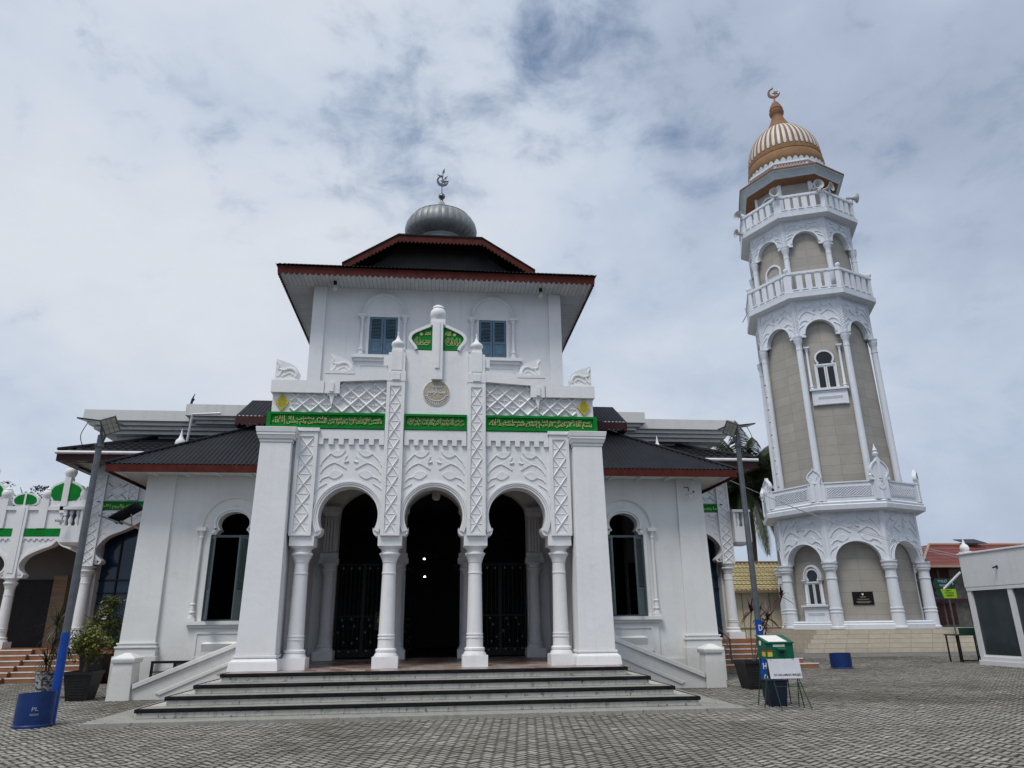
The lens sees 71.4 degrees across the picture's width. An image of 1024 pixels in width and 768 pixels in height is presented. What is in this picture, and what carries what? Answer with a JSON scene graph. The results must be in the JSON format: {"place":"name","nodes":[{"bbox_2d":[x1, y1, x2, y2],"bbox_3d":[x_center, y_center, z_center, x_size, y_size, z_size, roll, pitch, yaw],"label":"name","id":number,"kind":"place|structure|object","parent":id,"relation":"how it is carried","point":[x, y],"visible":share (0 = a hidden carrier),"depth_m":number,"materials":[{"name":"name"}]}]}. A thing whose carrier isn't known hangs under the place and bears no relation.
{"place":"outdoors","nodes":[
{"label":"outdoors","id":0,"kind":"place"},
{"bbox_2d":[1,481,49,505],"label":"tree","id":1,"kind":"object","parent":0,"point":[41,488],"visible":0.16,"depth_m":34.19,"materials":[{"name":"green plant"}]},
{"bbox_2d":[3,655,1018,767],"bbox_3d":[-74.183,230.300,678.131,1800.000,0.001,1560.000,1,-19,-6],"label":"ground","id":2,"kind":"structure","parent":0,"point":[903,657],"depth_m":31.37,"materials":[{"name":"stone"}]},
{"bbox_2d":[3,404,818,683],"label":"prayer hall","id":3,"kind":"structure","parent":2,"relation":"on","point":[108,557],"depth_m":27.97,"materials":[{"name":"white paint"}]},
{"bbox_2d":[718,628,732,663],"bbox_3d":[7.624,9.514,26.533,0.058,1.969,1.606,6,-20,-20],"label":"handrail","id":4,"kind":"object","parent":3,"relation":"on","point":[729,645],"visible":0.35,"depth_m":25.80,"materials":[{"name":"metal"}]},
{"bbox_2d":[0,655,1023,767],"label":"paved yard","id":5,"kind":"structure","parent":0,"point":[855,717],"depth_m":11.03,"materials":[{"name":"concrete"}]},
{"bbox_2d":[11,690,56,728],"bbox_3d":[-8.558,5.827,12.781,0.636,0.585,0.636,1,-19,-6],"label":"blue drum tub","id":6,"kind":"object","parent":5,"relation":"on","point":[34,710],"visible":1,"depth_m":12.57,"materials":[{"name":"plastic"}]},
{"bbox_2d":[0,467,87,683],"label":"arcade gallery","id":7,"kind":"object","parent":5,"relation":"on","point":[37,560],"visible":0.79,"depth_m":27.06,"materials":[{"name":"white paint"}]},
{"bbox_2d":[6,580,53,647],"bbox_3d":[-18.710,8.996,27.971,1.780,2.520,0.099,1,-19,-6],"label":"dark doorway","id":8,"kind":"structure","parent":7,"relation":"in","point":[31,601],"depth_m":27.91,"materials":[{"name":"brown wood"}]},
{"bbox_2d":[55,515,68,524],"bbox_3d":[-16.334,4.928,25.835,0.100,0.358,0.407,-16,-24,37],"label":"security camera","id":9,"kind":"object","parent":7,"relation":"attached to","point":[59,521],"visible":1,"depth_m":25.75,"materials":[{"name":"white plastic"}]},
{"bbox_2d":[30,603,82,691],"bbox_3d":[-11.532,6.736,18.063,1.463,2.294,1.102,1,-19,-6],"label":"potted plant","id":10,"kind":"object","parent":5,"relation":"on","point":[43,680],"visible":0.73,"depth_m":17.89,"materials":[{"name":"green plant"}]},
{"bbox_2d":[51,415,126,724],"bbox_3d":[-8.457,3.431,13.790,0.805,5.808,0.683,1,-19,-6],"label":"street lamp","id":11,"kind":"object","parent":5,"relation":"on","point":[110,425],"visible":0.94,"depth_m":13.89,"materials":[{"name":"metal"}]},
{"bbox_2d":[64,622,114,700],"bbox_3d":[-10.414,6.776,17.483,1.313,1.822,1.414,1,-19,-6],"label":"potted plant","id":12,"kind":"object","parent":5,"relation":"on","point":[82,685],"visible":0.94,"depth_m":17.31,"materials":[{"name":"green plant"}]},
{"bbox_2d":[72,594,124,683],"bbox_3d":[-13.141,8.117,22.754,1.765,2.698,1.673,1,-19,-6],"label":"potted plant","id":13,"kind":"object","parent":5,"relation":"on","point":[104,663],"visible":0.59,"depth_m":22.70,"materials":[{"name":"green plant"}]},
{"bbox_2d":[149,660,191,676],"bbox_3d":[-8.331,7.458,18.049,1.650,0.840,0.080,1,-19,-6],"label":"black rack","id":14,"kind":"object","parent":5,"relation":"on","point":[176,663],"visible":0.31,"depth_m":18.08,"materials":[{"name":"metal"}]},
{"bbox_2d":[79,169,745,728],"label":"mosque","id":15,"kind":"structure","parent":5,"relation":"on","point":[279,551],"depth_m":19.23,"materials":[{"name":"white paint"}]},
{"bbox_2d":[98,502,142,528],"bbox_3d":[-11.335,3.849,20.698,1.172,0.796,0.466,1,-19,-6],"label":"wall solar lamp","id":16,"kind":"object","parent":15,"relation":"attached to","point":[123,514],"visible":0.87,"depth_m":20.69,"materials":[{"name":"metal"}]},
{"bbox_2d":[185,493,253,659],"bbox_3d":[-8.070,5.419,20.216,2.000,4.680,0.784,1,-19,-6],"label":"wing window","id":17,"kind":"structure","parent":15,"relation":"in","point":[205,636],"depth_m":19.92,"materials":[{"name":"white paint"}]},
{"bbox_2d":[332,281,337,291],"bbox_3d":[-5.710,-3.155,22.983,0.180,0.360,0.175,1,-19,-6],"label":"eave lamp","id":18,"kind":"object","parent":15,"relation":"attached to","point":[334,288],"visible":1,"depth_m":22.92,"materials":[{"name":"grey glass"}]},
{"bbox_2d":[374,612,379,629],"bbox_3d":[-3.693,6.768,20.342,0.450,0.500,0.021,1,-19,-6],"label":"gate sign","id":19,"kind":"object","parent":15,"relation":"attached to","point":[377,618],"visible":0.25,"depth_m":20.32,"materials":[{"name":"green"}]},
{"bbox_2d":[351,293,408,370],"bbox_3d":[-4.173,-1.483,23.023,1.900,3.260,0.240,1,-19,-6],"label":"tower window","id":20,"kind":"structure","parent":15,"relation":"in","point":[373,358],"depth_m":23.04,"materials":[{"name":"paint"}]},
{"bbox_2d":[423,506,425,559],"bbox_3d":[-3.111,5.283,25.463,0.080,1.940,0.076,1,-19,-6],"label":"hall lamp","id":21,"kind":"object","parent":15,"relation":"hanging from","point":[424,543],"visible":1,"depth_m":25.31,"materials":[{"name":"white"}]},
{"bbox_2d":[432,490,439,500],"bbox_3d":[-2.039,2.667,19.248,0.220,0.980,0.217,1,-19,-6],"label":"porch lamp","id":22,"kind":"object","parent":15,"relation":"hanging from","point":[435,495],"visible":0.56,"depth_m":19.05,"materials":[{"name":"glass"}]},
{"bbox_2d":[468,296,521,374],"bbox_3d":[-0.632,-1.405,23.384,1.900,3.260,0.240,1,-19,-6],"label":"tower window","id":23,"kind":"structure","parent":15,"relation":"in","point":[499,362],"depth_m":23.41,"materials":[{"name":"paint"}]},
{"bbox_2d":[538,288,542,298],"bbox_3d":[0.954,-3.009,23.662,0.180,0.360,0.175,1,-19,-6],"label":"eave lamp","id":24,"kind":"object","parent":15,"relation":"attached to","point":[540,295],"visible":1,"depth_m":23.60,"materials":[{"name":"grey glass"}]},
{"bbox_2d":[605,495,662,654],"bbox_3d":[3.450,5.666,21.375,2.000,4.680,0.815,1,-19,-6],"label":"wing window","id":25,"kind":"structure","parent":15,"relation":"in","point":[632,629],"depth_m":21.16,"materials":[{"name":"white paint"}]},
{"bbox_2d":[684,487,694,496],"bbox_3d":[5.496,3.340,22.123,0.100,0.358,0.407,9,-21,-27],"label":"security camera","id":26,"kind":"object","parent":15,"relation":"attached to","point":[688,492],"visible":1,"depth_m":22.03,"materials":[{"name":"white plastic"}]},
{"bbox_2d":[718,420,767,697],"bbox_3d":[5.727,3.998,16.941,0.805,6.408,0.683,1,-19,-6],"label":"street lamp","id":27,"kind":"object","parent":5,"relation":"on","point":[729,428],"visible":0.73,"depth_m":17.17,"materials":[{"name":"metal"}]},
{"bbox_2d":[732,585,796,689],"bbox_3d":[6.723,6.518,18.573,1.840,2.606,0.993,1,-19,-6],"label":"potted plant","id":28,"kind":"object","parent":5,"relation":"on","point":[747,670],"visible":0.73,"depth_m":18.30,"materials":[{"name":"green plant"}]},
{"bbox_2d":[760,678,787,706],"bbox_3d":[5.357,6.281,14.509,0.430,0.500,0.400,1,-19,-6],"label":"waste bin","id":29,"kind":"object","parent":5,"relation":"on","point":[782,694],"visible":0.85,"depth_m":14.37,"materials":[{"name":"blue plastic"}]},
{"bbox_2d":[755,634,804,708],"bbox_3d":[5.349,5.840,14.535,0.884,1.358,0.670,1,-19,-6],"label":"donation box","id":30,"kind":"object","parent":5,"relation":"on","point":[775,646],"visible":0.97,"depth_m":14.48,"materials":[{"name":"green paint"}]},
{"bbox_2d":[767,659,812,710],"bbox_3d":[5.400,5.901,14.021,0.740,0.917,0.646,1,-19,-6],"label":"sign board","id":31,"kind":"object","parent":5,"relation":"on","point":[784,668],"visible":1,"depth_m":13.98,"materials":[{"name":"white metal"}]},
{"bbox_2d":[829,653,852,668],"bbox_3d":[11.668,9.815,25.285,0.763,0.510,0.763,1,-19,-6],"label":"blue drum tub","id":32,"kind":"object","parent":5,"relation":"on","point":[840,660],"visible":1,"depth_m":25.01,"materials":[{"name":"plastic"}]},
{"bbox_2d":[943,628,980,662],"bbox_3d":[17.917,10.252,27.995,1.300,1.260,0.800,1,-19,-6],"label":"iron table","id":33,"kind":"object","parent":5,"relation":"on","point":[966,631],"visible":0.8,"depth_m":28.06,"materials":[{"name":"black metal"}]},
{"bbox_2d":[943,539,1023,667],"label":"kiosk","id":34,"kind":"object","parent":5,"relation":"on","point":[993,579],"visible":0.96,"depth_m":25.60,"materials":[{"name":"paint"}]},
{"bbox_2d":[730,480,959,557],"bbox_3d":[12.157,4.877,24.986,12.228,2.046,0.017,10,-21,-28],"label":"overhead cable","id":35,"kind":"object","parent":34,"relation":"attached to","point":[839,524],"visible":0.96,"depth_m":24.34,"materials":[{"name":"black rubber"}]},
{"bbox_2d":[738,484,955,554],"bbox_3d":[12.845,5.142,28.049,9.250,3.319,0.021,-1,-19,-1],"label":"overhead cable","id":36,"kind":"object","parent":34,"relation":"attached to","point":[867,532],"visible":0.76,"depth_m":27.82,"materials":[{"name":"black rubber"}]},
{"bbox_2d":[0,0,1023,560],"label":"sky","id":37,"kind":"structure","parent":0,"point":[160,160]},
{"bbox_2d":[794,652,976,657],"bbox_3d":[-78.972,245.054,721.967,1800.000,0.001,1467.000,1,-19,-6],"label":"pavement","id":38,"kind":"structure","parent":0,"point":[807,655],"depth_m":34.54,"materials":[{"name":"grey concrete"}]},
{"bbox_2d":[714,421,774,560],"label":"coconut palm","id":39,"kind":"object","parent":38,"relation":"on","point":[754,479],"visible":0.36,"depth_m":54.73,"materials":[{"name":"green plant"}]},
{"bbox_2d":[732,561,781,637],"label":"beige house","id":40,"kind":"structure","parent":38,"relation":"on","point":[766,577],"depth_m":47.45,"materials":[{"name":"yellow tile"}]},
{"bbox_2d":[739,87,977,652],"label":"minaret","id":41,"kind":"object","parent":38,"relation":"on","point":[810,302],"visible":1,"depth_m":44.78,"materials":[{"name":"white paint"}]},
{"bbox_2d":[734,211,742,220],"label":"loudspeaker","id":42,"kind":"object","parent":41,"relation":"attached to","point":[737,215],"visible":0.99,"depth_m":51.73,"materials":[{"name":"metal"}]},
{"bbox_2d":[734,229,743,237],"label":"loudspeaker","id":43,"kind":"object","parent":41,"relation":"attached to","point":[736,233],"visible":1,"depth_m":51.17,"materials":[{"name":"metal"}]},
{"bbox_2d":[762,197,773,215],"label":"louvred window","id":44,"kind":"structure","parent":41,"relation":"in","point":[766,199],"depth_m":51.20,"materials":[{"name":"white paint"}]},
{"bbox_2d":[769,187,779,197],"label":"loudspeaker","id":45,"kind":"object","parent":41,"relation":"attached to","point":[774,192],"visible":1,"depth_m":49.03,"materials":[{"name":"metal"}]},
{"bbox_2d":[765,265,784,296],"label":"window frame","id":46,"kind":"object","parent":41,"relation":"in","point":[780,271],"depth_m":48.93,"materials":[{"name":"white paint"}]},
{"bbox_2d":[808,183,820,191],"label":"loudspeaker","id":47,"kind":"object","parent":41,"relation":"attached to","point":[813,186],"visible":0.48,"depth_m":49.53,"materials":[{"name":"metal"}]},
{"bbox_2d":[801,565,830,620],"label":"minaret window","id":48,"kind":"structure","parent":41,"relation":"in","point":[815,609],"depth_m":42.20,"materials":[{"name":"white paint"}]},
{"bbox_2d":[813,179,823,191],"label":"loudspeaker","id":49,"kind":"object","parent":41,"relation":"attached to","point":[818,183],"visible":1,"depth_m":48.38,"materials":[{"name":"metal"}]},
{"bbox_2d":[803,343,849,405],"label":"minaret window","id":50,"kind":"structure","parent":41,"relation":"in","point":[829,391],"depth_m":44.96,"materials":[{"name":"white paint"}]},
{"bbox_2d":[822,182,834,192],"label":"loudspeaker","id":51,"kind":"object","parent":41,"relation":"attached to","point":[830,186],"visible":0.9,"depth_m":48.63,"materials":[{"name":"metal"}]},
{"bbox_2d":[846,192,858,202],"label":"loudspeaker","id":52,"kind":"object","parent":41,"relation":"attached to","point":[855,197],"visible":0.99,"depth_m":49.83,"materials":[{"name":"metal"}]},
{"bbox_2d":[852,591,874,604],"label":"plaque","id":53,"kind":"object","parent":41,"relation":"attached to","point":[863,598],"visible":1,"depth_m":40.64,"materials":[{"name":"black stone"}]},
{"bbox_2d":[946,588,956,633],"bbox_3d":[22.976,12.034,37.166,0.074,3.600,0.074,-6,-19,15],"label":"sign post","id":54,"kind":"object","parent":38,"relation":"on","point":[952,614],"visible":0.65,"depth_m":37.13,"materials":[{"name":"metal"}]},
{"bbox_2d":[933,578,955,587],"bbox_3d":[22.818,10.515,37.568,1.300,0.500,0.075,1,-19,-6],"label":"direction sign","id":55,"kind":"object","parent":54,"relation":"attached to","point":[940,582],"visible":0.9,"depth_m":37.56,"materials":[{"name":"green metal"}]},
{"bbox_2d":[935,589,956,597],"bbox_3d":[22.793,11.012,37.414,1.180,0.460,0.045,1,-19,-6],"label":"direction sign","id":56,"kind":"object","parent":54,"relation":"attached to","point":[946,593],"visible":1,"depth_m":37.40,"materials":[{"name":"yellow metal"}]},
{"bbox_2d":[913,543,1023,626],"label":"red roofed house","id":57,"kind":"structure","parent":0,"point":[944,566],"depth_m":54.22,"materials":[{"name":"paint"}]},
{"bbox_2d":[953,539,986,546],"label":"solar panel","id":58,"kind":"object","parent":57,"relation":"on","point":[970,541],"visible":0.9,"depth_m":57.25,"materials":[{"name":"glass"}]}
]}

